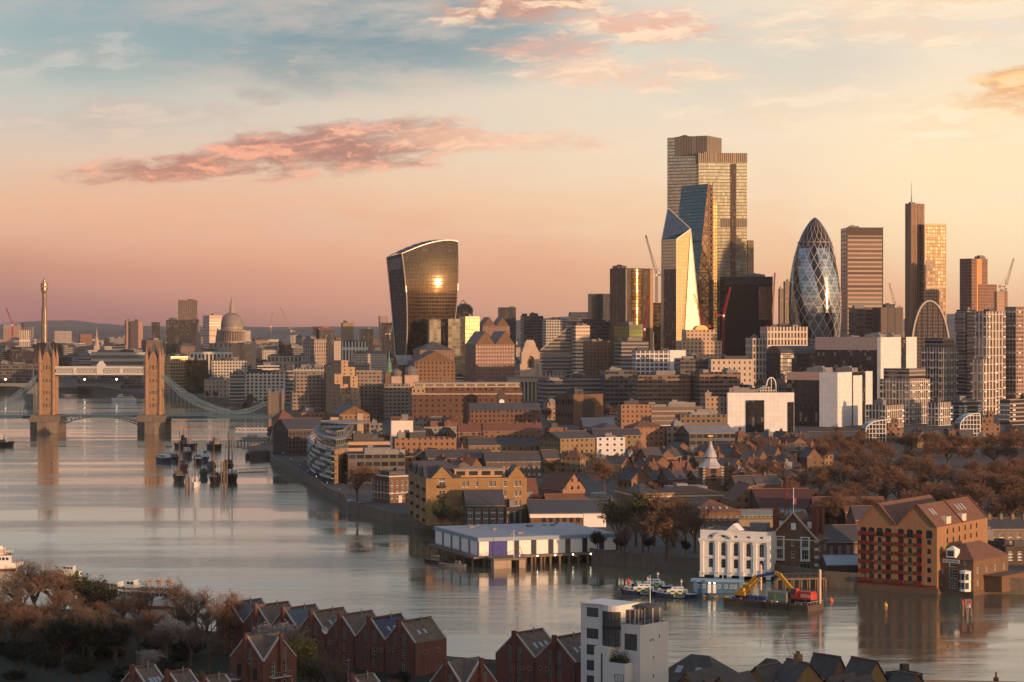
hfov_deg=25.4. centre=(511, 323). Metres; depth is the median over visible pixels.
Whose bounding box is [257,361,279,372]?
pale penthouse
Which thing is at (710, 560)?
window
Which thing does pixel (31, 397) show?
grey warship
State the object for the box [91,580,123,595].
covered barge
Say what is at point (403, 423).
scaffolded block
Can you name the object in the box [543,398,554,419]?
city block
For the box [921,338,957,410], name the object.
residential tower
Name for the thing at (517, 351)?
city block
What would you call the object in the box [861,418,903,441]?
arched glass flats
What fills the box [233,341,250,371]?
crosshatch office
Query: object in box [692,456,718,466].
brick house
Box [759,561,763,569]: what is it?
window
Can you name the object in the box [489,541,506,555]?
shutter door
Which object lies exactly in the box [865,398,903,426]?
riverside flats
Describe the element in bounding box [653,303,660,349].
gilded office block
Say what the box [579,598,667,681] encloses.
art deco house
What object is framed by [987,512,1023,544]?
terrace house
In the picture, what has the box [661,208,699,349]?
angular skyscraper
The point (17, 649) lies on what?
evergreen tree
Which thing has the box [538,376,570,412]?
silver office
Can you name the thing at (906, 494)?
bare tree
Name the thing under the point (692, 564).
river wall
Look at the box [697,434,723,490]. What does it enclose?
church tower
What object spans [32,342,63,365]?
dark arch office
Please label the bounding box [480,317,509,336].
steep roofed office
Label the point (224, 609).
bare tree
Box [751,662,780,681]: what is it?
gabled house
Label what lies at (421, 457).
brick house
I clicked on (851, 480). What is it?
bare tree
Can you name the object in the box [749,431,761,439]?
brick house
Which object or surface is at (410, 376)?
cupola turret
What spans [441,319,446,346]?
dark office slot
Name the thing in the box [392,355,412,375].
sloped roof block
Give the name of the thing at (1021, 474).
bare tree
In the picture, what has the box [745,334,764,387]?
white grid office
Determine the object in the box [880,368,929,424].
riverside flats
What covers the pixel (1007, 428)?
brick house
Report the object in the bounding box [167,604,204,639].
bare tree
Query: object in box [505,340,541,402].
monumental tower
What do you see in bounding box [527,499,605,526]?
white end warehouse
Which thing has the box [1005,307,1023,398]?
residential tower
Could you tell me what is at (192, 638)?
bare tree
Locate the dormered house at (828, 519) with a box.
[808,496,839,523]
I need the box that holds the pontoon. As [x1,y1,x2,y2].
[238,468,267,472]
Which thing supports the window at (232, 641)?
in the wharf terrace at (368, 640)
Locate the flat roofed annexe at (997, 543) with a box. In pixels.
[988,526,1009,549]
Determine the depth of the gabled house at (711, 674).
438.02 m
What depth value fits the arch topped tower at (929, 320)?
2258.00 m
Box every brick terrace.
[292,406,328,419]
[456,421,481,448]
[481,420,542,436]
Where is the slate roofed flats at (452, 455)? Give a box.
[423,449,490,463]
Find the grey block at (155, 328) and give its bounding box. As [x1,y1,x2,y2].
[151,321,159,339]
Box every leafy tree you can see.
[55,566,98,618]
[78,575,128,613]
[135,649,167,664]
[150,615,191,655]
[195,668,213,681]
[252,619,314,641]
[287,634,325,681]
[296,655,327,681]
[428,501,450,525]
[446,507,465,525]
[543,459,558,470]
[593,495,636,550]
[617,487,656,545]
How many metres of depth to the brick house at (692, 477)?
1038.78 m
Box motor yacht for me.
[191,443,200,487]
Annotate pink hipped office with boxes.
[413,341,453,360]
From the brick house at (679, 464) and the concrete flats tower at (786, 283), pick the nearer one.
the brick house at (679, 464)
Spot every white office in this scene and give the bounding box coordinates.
[112,343,125,351]
[542,317,570,347]
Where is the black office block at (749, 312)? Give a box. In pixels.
[720,273,772,355]
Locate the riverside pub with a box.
[940,540,1023,595]
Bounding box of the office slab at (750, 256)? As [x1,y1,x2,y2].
[747,240,753,273]
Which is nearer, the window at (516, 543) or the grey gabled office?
the window at (516, 543)
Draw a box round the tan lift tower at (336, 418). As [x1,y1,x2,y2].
[329,416,341,419]
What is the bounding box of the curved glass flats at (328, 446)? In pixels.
[307,420,370,483]
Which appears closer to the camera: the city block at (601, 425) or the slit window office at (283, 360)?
the city block at (601, 425)
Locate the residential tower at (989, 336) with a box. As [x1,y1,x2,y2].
[974,309,1005,412]
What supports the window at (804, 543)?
in the brick police station
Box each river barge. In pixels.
[180,428,188,470]
[182,420,192,456]
[193,454,202,463]
[206,438,215,470]
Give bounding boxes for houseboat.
[155,445,171,462]
[170,447,180,461]
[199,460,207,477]
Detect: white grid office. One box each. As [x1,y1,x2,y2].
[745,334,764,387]
[760,324,807,378]
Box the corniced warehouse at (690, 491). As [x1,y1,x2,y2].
[615,483,726,515]
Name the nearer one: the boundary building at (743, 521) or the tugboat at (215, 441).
the boundary building at (743, 521)
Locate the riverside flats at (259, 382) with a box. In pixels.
[246,369,284,401]
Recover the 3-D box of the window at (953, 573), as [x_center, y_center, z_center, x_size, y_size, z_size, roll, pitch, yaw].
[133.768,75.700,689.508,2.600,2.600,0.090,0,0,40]
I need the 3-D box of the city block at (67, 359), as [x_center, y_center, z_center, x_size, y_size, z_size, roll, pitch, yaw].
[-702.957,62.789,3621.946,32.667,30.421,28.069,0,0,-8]
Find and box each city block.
[0,340,18,348]
[0,345,7,360]
[10,337,35,346]
[11,346,31,350]
[59,343,74,353]
[64,345,72,354]
[64,354,72,365]
[69,343,93,351]
[72,352,90,377]
[85,349,93,353]
[104,337,123,345]
[104,345,116,350]
[141,337,162,353]
[163,340,165,353]
[173,352,189,358]
[176,343,194,354]
[252,337,268,343]
[256,343,277,351]
[256,347,276,359]
[256,358,266,368]
[291,343,302,347]
[291,346,302,354]
[296,335,315,343]
[303,336,326,371]
[316,327,333,361]
[330,362,369,369]
[334,339,340,359]
[352,351,386,377]
[370,418,381,433]
[375,345,379,350]
[387,351,394,357]
[390,416,413,423]
[410,386,413,415]
[413,424,425,431]
[414,416,450,425]
[419,420,457,442]
[455,374,464,381]
[515,360,519,367]
[515,367,527,376]
[516,345,519,356]
[528,369,565,378]
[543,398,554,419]
[545,423,566,433]
[578,417,615,429]
[585,423,619,433]
[607,413,616,425]
[700,390,724,413]
[755,379,786,391]
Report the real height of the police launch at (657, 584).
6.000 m
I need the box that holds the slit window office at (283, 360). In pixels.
[267,353,300,368]
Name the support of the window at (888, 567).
in the gabled orange warehouse at (903, 544)
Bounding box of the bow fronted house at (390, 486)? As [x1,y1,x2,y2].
[372,467,407,502]
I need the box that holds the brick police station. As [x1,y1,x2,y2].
[773,488,828,567]
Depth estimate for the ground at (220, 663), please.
513.31 m
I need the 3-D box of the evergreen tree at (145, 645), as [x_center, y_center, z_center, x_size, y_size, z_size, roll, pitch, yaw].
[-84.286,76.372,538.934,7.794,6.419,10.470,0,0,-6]
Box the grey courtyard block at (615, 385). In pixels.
[600,366,636,414]
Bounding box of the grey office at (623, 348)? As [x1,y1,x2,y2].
[614,337,648,369]
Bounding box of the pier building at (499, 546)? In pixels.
[428,520,616,568]
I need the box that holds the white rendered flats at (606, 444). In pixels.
[593,433,624,462]
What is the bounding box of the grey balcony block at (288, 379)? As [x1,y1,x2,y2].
[285,364,294,405]
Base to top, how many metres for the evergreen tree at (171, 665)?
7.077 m
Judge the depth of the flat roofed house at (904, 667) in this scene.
473.14 m
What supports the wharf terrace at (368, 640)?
on the ground at (220, 663)
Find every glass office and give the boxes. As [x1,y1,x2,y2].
[77,375,143,387]
[91,349,144,384]
[164,353,187,391]
[166,318,198,353]
[185,357,207,392]
[456,300,472,318]
[539,325,571,376]
[614,321,642,340]
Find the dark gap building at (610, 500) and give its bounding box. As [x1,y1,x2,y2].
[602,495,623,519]
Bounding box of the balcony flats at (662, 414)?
[648,400,702,425]
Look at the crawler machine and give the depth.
664.92 m
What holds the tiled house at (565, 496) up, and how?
on the ground at (589, 483)
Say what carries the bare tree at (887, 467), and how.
on the ground at (589, 483)
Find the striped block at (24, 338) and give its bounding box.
[19,330,29,346]
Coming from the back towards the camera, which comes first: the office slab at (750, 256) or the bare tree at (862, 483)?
the office slab at (750, 256)
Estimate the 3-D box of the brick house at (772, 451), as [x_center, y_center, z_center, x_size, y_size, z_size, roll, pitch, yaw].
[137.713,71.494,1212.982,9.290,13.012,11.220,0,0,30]
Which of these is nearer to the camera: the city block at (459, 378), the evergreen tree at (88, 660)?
the evergreen tree at (88, 660)
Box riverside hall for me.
[204,376,228,396]
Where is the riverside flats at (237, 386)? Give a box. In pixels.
[229,369,244,402]
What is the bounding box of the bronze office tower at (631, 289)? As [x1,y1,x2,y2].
[610,265,652,366]
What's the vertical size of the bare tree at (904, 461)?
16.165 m
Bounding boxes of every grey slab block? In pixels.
[588,294,598,319]
[599,294,609,321]
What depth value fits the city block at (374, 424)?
1613.92 m
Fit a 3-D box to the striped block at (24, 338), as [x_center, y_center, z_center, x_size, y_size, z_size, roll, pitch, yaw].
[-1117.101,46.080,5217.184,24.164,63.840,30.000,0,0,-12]
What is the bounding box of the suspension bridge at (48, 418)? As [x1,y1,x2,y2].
[0,336,283,433]
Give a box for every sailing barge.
[173,433,184,482]
[209,436,219,483]
[224,425,233,469]
[228,427,237,483]
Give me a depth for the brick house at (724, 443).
1270.88 m
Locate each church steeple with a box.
[94,329,99,351]
[308,345,315,364]
[384,353,391,382]
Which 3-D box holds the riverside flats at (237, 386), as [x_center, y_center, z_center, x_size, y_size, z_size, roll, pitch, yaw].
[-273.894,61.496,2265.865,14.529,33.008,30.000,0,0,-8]
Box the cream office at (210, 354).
[190,348,232,373]
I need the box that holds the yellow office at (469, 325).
[459,314,479,375]
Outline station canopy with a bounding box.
[737,508,807,517]
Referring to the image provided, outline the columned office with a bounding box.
[342,340,367,361]
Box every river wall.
[0,386,1023,594]
[32,607,1015,681]
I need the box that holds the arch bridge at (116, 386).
[0,378,120,389]
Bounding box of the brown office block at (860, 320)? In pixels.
[849,305,871,336]
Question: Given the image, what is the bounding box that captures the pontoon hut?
[688,578,749,597]
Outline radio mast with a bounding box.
[784,481,788,515]
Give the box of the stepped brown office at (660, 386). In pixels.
[632,370,690,403]
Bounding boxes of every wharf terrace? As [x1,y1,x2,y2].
[121,652,231,681]
[216,597,446,676]
[346,658,379,681]
[495,618,580,681]
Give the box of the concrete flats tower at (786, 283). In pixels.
[783,279,789,323]
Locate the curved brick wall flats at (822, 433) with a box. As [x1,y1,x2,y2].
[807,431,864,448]
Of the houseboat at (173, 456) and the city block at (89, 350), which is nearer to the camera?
the houseboat at (173, 456)
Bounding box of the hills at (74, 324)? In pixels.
[0,314,954,330]
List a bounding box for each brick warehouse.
[408,460,526,525]
[467,403,540,427]
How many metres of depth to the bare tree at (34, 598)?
589.58 m
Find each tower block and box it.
[125,319,130,348]
[130,319,142,348]
[178,299,196,319]
[498,306,515,356]
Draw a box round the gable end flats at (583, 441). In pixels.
[539,430,594,464]
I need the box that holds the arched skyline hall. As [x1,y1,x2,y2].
[568,312,587,321]
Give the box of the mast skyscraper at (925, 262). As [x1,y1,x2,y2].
[905,181,945,336]
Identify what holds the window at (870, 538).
in the gabled orange warehouse at (903, 544)
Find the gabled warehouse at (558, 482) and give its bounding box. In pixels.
[538,471,585,497]
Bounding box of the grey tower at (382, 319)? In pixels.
[378,316,387,344]
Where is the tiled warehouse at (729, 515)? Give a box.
[676,496,741,532]
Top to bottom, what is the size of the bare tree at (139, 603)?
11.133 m
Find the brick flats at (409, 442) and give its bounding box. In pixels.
[392,430,455,454]
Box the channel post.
[993,672,998,680]
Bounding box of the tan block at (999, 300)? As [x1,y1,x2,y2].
[994,288,1007,310]
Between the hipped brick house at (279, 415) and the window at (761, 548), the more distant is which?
the hipped brick house at (279, 415)
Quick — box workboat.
[0,433,13,445]
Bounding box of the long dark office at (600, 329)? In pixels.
[563,319,609,340]
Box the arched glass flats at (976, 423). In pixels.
[943,411,999,441]
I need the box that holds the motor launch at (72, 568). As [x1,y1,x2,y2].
[54,565,81,575]
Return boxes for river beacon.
[961,599,971,615]
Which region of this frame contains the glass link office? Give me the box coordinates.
[293,364,323,390]
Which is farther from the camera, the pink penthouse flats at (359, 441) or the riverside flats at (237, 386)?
the riverside flats at (237, 386)
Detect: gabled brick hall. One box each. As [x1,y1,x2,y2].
[330,404,369,432]
[409,350,454,381]
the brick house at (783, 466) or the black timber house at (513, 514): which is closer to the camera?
the black timber house at (513, 514)
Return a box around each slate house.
[825,524,857,555]
[847,505,872,527]
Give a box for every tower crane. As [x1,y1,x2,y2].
[280,307,295,340]
[643,293,649,340]
[645,235,660,302]
[693,294,710,327]
[716,287,730,353]
[765,273,775,326]
[889,283,900,306]
[998,258,1013,306]
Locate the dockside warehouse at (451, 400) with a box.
[411,382,522,423]
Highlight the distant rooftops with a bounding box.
[0,326,955,348]
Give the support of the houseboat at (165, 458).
on the river
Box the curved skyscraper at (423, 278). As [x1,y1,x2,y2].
[386,240,458,357]
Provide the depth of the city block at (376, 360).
3247.83 m
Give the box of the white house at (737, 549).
[698,522,775,579]
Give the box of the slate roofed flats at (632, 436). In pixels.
[590,428,640,451]
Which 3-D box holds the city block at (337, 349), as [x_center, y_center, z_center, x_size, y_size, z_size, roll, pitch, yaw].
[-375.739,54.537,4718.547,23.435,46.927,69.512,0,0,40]
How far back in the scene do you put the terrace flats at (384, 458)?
1113.35 m
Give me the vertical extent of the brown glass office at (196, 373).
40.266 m
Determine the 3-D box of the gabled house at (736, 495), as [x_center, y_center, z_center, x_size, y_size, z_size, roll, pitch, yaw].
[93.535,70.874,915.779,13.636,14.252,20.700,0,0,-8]
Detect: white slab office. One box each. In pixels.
[726,377,793,431]
[787,366,871,426]
[815,332,916,403]
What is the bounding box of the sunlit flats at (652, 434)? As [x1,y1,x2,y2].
[624,421,663,447]
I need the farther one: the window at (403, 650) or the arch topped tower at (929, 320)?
the arch topped tower at (929, 320)
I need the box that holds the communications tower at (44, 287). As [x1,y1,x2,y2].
[41,276,47,342]
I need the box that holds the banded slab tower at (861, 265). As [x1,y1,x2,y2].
[841,225,882,334]
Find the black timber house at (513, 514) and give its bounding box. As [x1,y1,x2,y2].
[505,499,522,523]
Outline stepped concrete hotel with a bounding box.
[290,360,409,420]
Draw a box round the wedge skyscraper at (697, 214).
[678,183,716,329]
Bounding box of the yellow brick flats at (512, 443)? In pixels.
[466,437,538,450]
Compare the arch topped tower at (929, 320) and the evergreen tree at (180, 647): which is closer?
the evergreen tree at (180, 647)
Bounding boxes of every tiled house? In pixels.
[527,478,538,496]
[542,493,585,498]
[839,496,884,523]
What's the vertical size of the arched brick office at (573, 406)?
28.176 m
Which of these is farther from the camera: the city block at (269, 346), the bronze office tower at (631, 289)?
the city block at (269, 346)
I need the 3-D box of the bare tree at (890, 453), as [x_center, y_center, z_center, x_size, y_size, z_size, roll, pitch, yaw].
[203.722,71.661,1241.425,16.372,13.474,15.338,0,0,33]
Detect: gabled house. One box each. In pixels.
[678,666,756,681]
[723,481,753,508]
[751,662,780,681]
[774,651,823,681]
[810,652,845,680]
[824,672,874,681]
[843,656,888,681]
[888,670,923,681]
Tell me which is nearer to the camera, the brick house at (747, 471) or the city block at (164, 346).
the brick house at (747, 471)
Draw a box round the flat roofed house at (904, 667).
[885,663,922,679]
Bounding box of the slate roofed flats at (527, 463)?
[482,451,540,477]
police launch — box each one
[620,578,662,595]
[631,573,673,589]
[654,579,697,597]
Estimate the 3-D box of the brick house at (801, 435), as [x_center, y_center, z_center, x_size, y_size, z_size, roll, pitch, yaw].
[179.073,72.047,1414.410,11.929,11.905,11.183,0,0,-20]
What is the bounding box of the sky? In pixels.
[0,0,1023,326]
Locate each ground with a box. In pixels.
[0,609,495,681]
[58,375,1023,572]
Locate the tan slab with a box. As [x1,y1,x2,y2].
[341,320,352,359]
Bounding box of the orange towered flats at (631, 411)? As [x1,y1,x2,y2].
[617,398,650,427]
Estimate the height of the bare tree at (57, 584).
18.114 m
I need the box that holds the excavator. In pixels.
[743,571,816,603]
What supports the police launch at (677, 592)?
on the river
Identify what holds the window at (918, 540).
in the gabled orange warehouse at (903, 544)
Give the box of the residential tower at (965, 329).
[955,307,975,399]
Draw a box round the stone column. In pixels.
[251,337,255,368]
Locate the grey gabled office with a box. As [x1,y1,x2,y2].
[810,334,864,345]
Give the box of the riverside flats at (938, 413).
[926,397,951,425]
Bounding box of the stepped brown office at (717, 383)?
[691,368,740,413]
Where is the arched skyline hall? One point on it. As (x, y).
(576, 316)
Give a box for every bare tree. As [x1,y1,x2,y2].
[0,564,40,605]
[0,586,25,638]
[0,600,44,641]
[0,601,20,641]
[0,604,52,645]
[2,556,54,621]
[5,594,35,631]
[18,610,76,647]
[23,557,84,607]
[24,599,62,637]
[31,588,83,617]
[45,607,72,624]
[62,596,95,621]
[65,605,104,644]
[72,605,109,657]
[86,608,122,657]
[90,597,133,622]
[101,620,114,660]
[105,617,141,658]
[108,587,143,621]
[113,613,150,651]
[123,595,159,638]
[126,581,164,629]
[133,608,174,650]
[143,624,177,659]
[150,576,195,610]
[154,614,176,650]
[157,600,194,623]
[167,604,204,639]
[167,625,206,666]
[172,585,229,625]
[179,616,218,656]
[187,598,225,647]
[199,588,252,653]
[202,629,232,672]
[246,393,258,407]
[284,624,319,654]
[299,650,334,681]
[319,662,354,681]
[345,461,379,501]
[541,407,551,418]
[585,453,619,491]
[603,404,614,415]
[613,523,644,556]
[630,499,692,554]
[634,513,667,552]
[638,490,679,545]
[642,519,685,561]
[645,480,661,488]
[645,489,699,546]
[664,494,705,540]
[680,505,719,552]
[719,444,751,451]
[751,434,765,445]
[751,461,771,471]
[752,465,795,476]
[777,443,792,452]
[778,473,808,484]
[780,477,809,489]
[797,473,811,486]
[797,499,839,516]
[805,468,837,491]
[809,466,831,477]
[810,436,828,446]
[810,487,824,495]
[813,442,840,465]
[816,459,857,486]
[818,490,855,523]
[821,484,857,495]
[822,430,844,453]
[823,438,865,455]
[831,452,864,482]
[833,423,841,430]
[836,479,869,496]
[837,473,869,486]
[840,487,871,496]
[844,479,877,496]
[845,429,872,446]
[847,444,871,458]
[848,495,883,504]
[850,453,892,478]
[850,465,897,495]
[865,438,888,454]
[868,444,897,458]
[869,470,920,499]
[869,482,891,499]
[874,440,893,454]
[874,460,897,476]
[884,463,913,499]
[885,455,921,475]
[888,435,914,448]
[897,446,917,460]
[897,488,925,499]
[898,457,951,484]
[898,480,949,493]
[899,430,922,449]
[910,473,933,486]
[911,452,937,484]
[913,440,948,460]
[913,482,945,500]
[916,431,946,452]
[917,481,960,500]
[924,482,954,497]
[933,438,957,465]
[937,468,980,485]
[938,464,956,481]
[940,435,961,456]
[940,492,983,506]
[948,434,978,456]
[950,472,983,493]
[951,480,998,510]
[953,444,977,465]
[954,471,1013,513]
[959,459,985,474]
[967,436,986,456]
[970,466,981,476]
[977,432,998,454]
[978,443,1003,460]
[980,499,1015,517]
[981,457,1023,481]
[984,471,1004,494]
[986,471,1023,500]
[987,433,1017,447]
[989,493,1023,516]
[990,444,1023,467]
[995,485,1023,513]
[998,429,1023,453]
[1003,456,1023,470]
[1008,467,1023,479]
[1017,437,1023,446]
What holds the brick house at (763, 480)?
on the ground at (589, 483)
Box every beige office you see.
[674,353,708,374]
[708,354,753,387]
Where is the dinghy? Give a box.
[438,561,465,567]
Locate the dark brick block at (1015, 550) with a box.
[1001,540,1023,564]
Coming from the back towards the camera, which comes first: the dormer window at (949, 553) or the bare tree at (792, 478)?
the bare tree at (792, 478)
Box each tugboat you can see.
[174,435,196,448]
[201,451,208,461]
[206,431,221,449]
[424,548,446,562]
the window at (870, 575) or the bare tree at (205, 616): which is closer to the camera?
the bare tree at (205, 616)
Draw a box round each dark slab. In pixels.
[359,327,372,350]
[380,322,394,352]
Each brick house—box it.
[272,410,292,441]
[373,427,383,437]
[384,431,389,439]
[398,449,413,468]
[411,446,423,460]
[420,448,437,460]
[424,428,433,435]
[434,453,450,462]
[436,427,455,436]
[453,457,472,466]
[454,453,482,466]
[462,489,505,524]
[539,449,559,473]
[556,450,566,471]
[563,447,588,473]
[604,452,632,478]
[616,464,650,488]
[624,449,636,464]
[630,440,644,454]
[631,457,648,466]
[635,463,648,469]
[637,447,662,459]
[643,466,659,488]
[645,455,669,466]
[646,457,666,469]
[657,466,687,488]
[659,445,675,459]
[665,441,688,454]
[666,457,692,469]
[669,446,683,460]
[681,461,693,475]
[683,450,703,460]
[684,455,694,467]
[685,447,694,456]
[687,470,697,484]
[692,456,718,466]
[695,441,721,451]
[704,444,723,457]
[714,441,734,449]
[718,458,742,466]
[720,444,741,457]
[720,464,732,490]
[723,462,735,472]
[724,472,740,491]
[727,475,759,490]
[732,444,751,449]
[732,460,756,473]
[733,464,743,474]
[735,427,750,443]
[739,448,767,461]
[740,468,754,474]
[742,437,756,447]
[742,453,761,466]
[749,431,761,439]
[752,461,777,471]
[752,470,781,487]
[754,430,777,438]
[761,446,780,457]
[762,436,781,445]
[764,457,780,464]
[773,428,790,441]
[774,455,785,461]
[776,459,804,485]
[777,440,797,456]
[777,464,797,485]
[779,454,800,467]
[780,446,796,460]
[782,434,807,446]
[791,430,811,438]
[796,446,807,462]
[798,444,821,471]
[802,436,815,447]
[820,451,833,465]
[908,427,926,447]
[956,429,974,447]
[976,432,988,447]
[1001,424,1021,446]
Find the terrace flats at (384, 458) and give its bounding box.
[345,445,404,483]
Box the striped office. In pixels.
[203,313,221,349]
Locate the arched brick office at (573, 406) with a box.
[555,388,602,424]
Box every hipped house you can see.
[668,654,737,681]
[750,658,781,671]
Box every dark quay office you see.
[0,360,37,386]
[3,348,38,362]
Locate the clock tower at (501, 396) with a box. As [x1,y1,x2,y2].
[497,391,505,402]
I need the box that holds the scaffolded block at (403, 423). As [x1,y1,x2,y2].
[390,414,412,448]
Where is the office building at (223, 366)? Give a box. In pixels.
[212,356,246,380]
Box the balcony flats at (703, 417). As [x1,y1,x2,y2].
[675,409,726,424]
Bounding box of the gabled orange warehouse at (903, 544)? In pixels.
[857,495,987,594]
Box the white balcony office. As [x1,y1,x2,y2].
[565,322,589,372]
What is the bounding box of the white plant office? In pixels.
[564,372,599,392]
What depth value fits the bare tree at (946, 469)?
1102.52 m
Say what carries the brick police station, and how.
on the ground at (589, 483)
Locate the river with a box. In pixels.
[0,390,1023,681]
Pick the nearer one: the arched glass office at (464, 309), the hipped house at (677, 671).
the hipped house at (677, 671)
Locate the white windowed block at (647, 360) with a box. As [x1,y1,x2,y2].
[632,332,685,373]
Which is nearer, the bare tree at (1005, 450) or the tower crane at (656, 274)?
the bare tree at (1005, 450)
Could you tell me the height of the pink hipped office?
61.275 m
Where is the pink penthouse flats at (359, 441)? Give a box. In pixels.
[346,431,389,451]
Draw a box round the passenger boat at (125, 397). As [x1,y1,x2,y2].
[111,391,135,400]
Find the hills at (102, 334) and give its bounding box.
[0,327,955,342]
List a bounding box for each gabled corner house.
[227,632,296,681]
[429,656,496,681]
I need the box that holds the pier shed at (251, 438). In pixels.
[237,434,270,444]
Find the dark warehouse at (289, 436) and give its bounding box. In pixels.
[273,418,321,455]
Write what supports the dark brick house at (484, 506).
on the ground at (589, 483)
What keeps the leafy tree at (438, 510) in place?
on the ground at (589, 483)
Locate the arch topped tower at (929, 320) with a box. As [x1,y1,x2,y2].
[910,300,948,367]
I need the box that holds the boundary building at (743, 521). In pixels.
[737,518,772,526]
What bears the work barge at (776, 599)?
on the river
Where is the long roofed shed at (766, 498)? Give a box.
[749,488,811,511]
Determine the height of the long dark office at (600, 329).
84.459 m
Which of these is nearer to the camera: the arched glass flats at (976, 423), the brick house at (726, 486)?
the brick house at (726, 486)
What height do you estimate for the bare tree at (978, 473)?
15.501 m
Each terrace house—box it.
[527,491,541,498]
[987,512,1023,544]
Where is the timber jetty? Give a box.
[773,572,826,588]
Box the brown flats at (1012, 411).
[998,393,1023,424]
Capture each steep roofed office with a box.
[465,331,514,381]
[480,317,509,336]
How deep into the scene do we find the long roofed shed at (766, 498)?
898.18 m
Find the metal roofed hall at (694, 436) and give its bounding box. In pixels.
[677,424,734,449]
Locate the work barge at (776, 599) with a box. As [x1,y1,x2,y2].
[723,564,823,611]
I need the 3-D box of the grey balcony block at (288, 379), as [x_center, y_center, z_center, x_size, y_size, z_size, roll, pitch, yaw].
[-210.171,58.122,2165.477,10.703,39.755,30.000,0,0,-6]
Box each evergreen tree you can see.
[0,640,6,653]
[0,668,30,679]
[1,636,37,671]
[4,640,44,654]
[26,646,49,660]
[30,647,64,681]
[40,617,82,662]
[62,658,98,668]
[63,652,97,681]
[65,615,112,657]
[69,580,113,611]
[82,645,111,658]
[98,619,135,665]
[106,647,124,656]
[107,665,135,679]
[140,639,166,649]
[153,658,189,674]
[163,652,188,661]
[168,638,208,656]
[390,668,412,681]
[589,530,606,553]
[612,536,629,554]
[644,536,655,552]
[681,539,691,555]
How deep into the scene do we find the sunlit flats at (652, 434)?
1334.39 m
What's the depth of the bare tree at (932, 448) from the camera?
1241.40 m
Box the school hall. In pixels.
[664,419,683,446]
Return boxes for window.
[231,640,234,648]
[237,664,240,675]
[253,668,256,680]
[270,662,274,676]
[372,658,375,667]
[402,649,405,658]
[402,662,405,670]
[514,540,518,554]
[517,663,521,673]
[531,540,535,553]
[548,539,552,552]
[558,668,561,678]
[565,539,569,552]
[582,399,593,414]
[582,538,586,551]
[587,607,597,616]
[587,628,597,638]
[587,644,597,654]
[587,660,593,670]
[587,675,593,681]
[599,542,603,548]
[602,611,620,626]
[602,628,620,646]
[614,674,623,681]
[625,633,636,650]
[709,542,712,554]
[709,558,712,566]
[711,474,715,480]
[721,543,724,555]
[721,559,724,567]
[734,543,737,555]
[734,559,737,567]
[746,544,750,556]
[746,560,750,568]
[759,544,763,556]
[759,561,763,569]
[777,540,782,546]
[777,549,782,558]
[791,523,795,529]
[800,563,809,567]
[802,541,807,547]
[802,550,807,559]
[807,522,811,528]
[868,527,873,535]
[868,536,873,540]
[868,545,873,549]
[868,563,873,568]
[868,572,873,577]
[876,528,882,535]
[885,537,890,541]
[885,546,890,550]
[885,564,890,569]
[885,574,890,578]
[907,529,912,537]
[916,538,921,543]
[916,548,921,552]
[916,557,921,561]
[916,566,921,571]
[916,576,921,580]
[926,530,931,538]
[947,551,953,555]
[950,569,956,577]
[950,580,956,588]
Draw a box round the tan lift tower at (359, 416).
[356,413,363,432]
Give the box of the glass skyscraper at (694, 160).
[667,135,746,340]
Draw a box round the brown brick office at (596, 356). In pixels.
[583,338,609,376]
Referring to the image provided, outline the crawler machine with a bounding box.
[734,577,760,598]
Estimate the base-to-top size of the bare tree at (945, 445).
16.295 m
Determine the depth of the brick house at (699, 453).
1205.48 m
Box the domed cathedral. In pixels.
[196,298,250,350]
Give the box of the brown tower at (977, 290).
[960,255,996,310]
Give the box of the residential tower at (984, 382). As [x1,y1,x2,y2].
[970,357,997,414]
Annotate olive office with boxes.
[428,316,440,343]
[447,317,459,373]
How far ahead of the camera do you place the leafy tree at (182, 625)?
523.39 m
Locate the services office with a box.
[520,312,542,351]
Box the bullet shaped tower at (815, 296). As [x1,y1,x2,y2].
[789,218,840,345]
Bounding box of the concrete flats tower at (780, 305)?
[778,287,782,323]
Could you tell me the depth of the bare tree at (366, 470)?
982.35 m
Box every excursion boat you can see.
[0,546,22,569]
[108,579,178,607]
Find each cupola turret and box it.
[390,367,402,382]
[403,365,418,386]
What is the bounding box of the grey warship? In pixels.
[24,370,37,405]
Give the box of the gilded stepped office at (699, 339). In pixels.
[676,325,721,358]
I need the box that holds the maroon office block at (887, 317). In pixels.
[872,303,902,336]
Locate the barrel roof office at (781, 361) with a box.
[766,346,814,382]
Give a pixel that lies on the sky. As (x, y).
(266, 156)
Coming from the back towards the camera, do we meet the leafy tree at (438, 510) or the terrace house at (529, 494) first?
the terrace house at (529, 494)
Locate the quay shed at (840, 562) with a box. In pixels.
[819,554,857,571]
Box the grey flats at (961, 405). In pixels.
[951,396,980,421]
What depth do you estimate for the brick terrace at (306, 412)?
1594.76 m
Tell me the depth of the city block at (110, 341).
5841.47 m
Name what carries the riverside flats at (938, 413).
on the ground at (589, 483)
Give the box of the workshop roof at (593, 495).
[585,492,615,500]
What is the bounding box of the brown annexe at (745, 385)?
[740,383,756,388]
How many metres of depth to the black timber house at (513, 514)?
880.64 m
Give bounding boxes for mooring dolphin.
[185,475,189,489]
[221,461,227,486]
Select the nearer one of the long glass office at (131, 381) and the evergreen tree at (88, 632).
the evergreen tree at (88, 632)
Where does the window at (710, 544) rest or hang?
in the white house at (737, 549)
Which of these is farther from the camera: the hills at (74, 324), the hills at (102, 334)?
the hills at (74, 324)

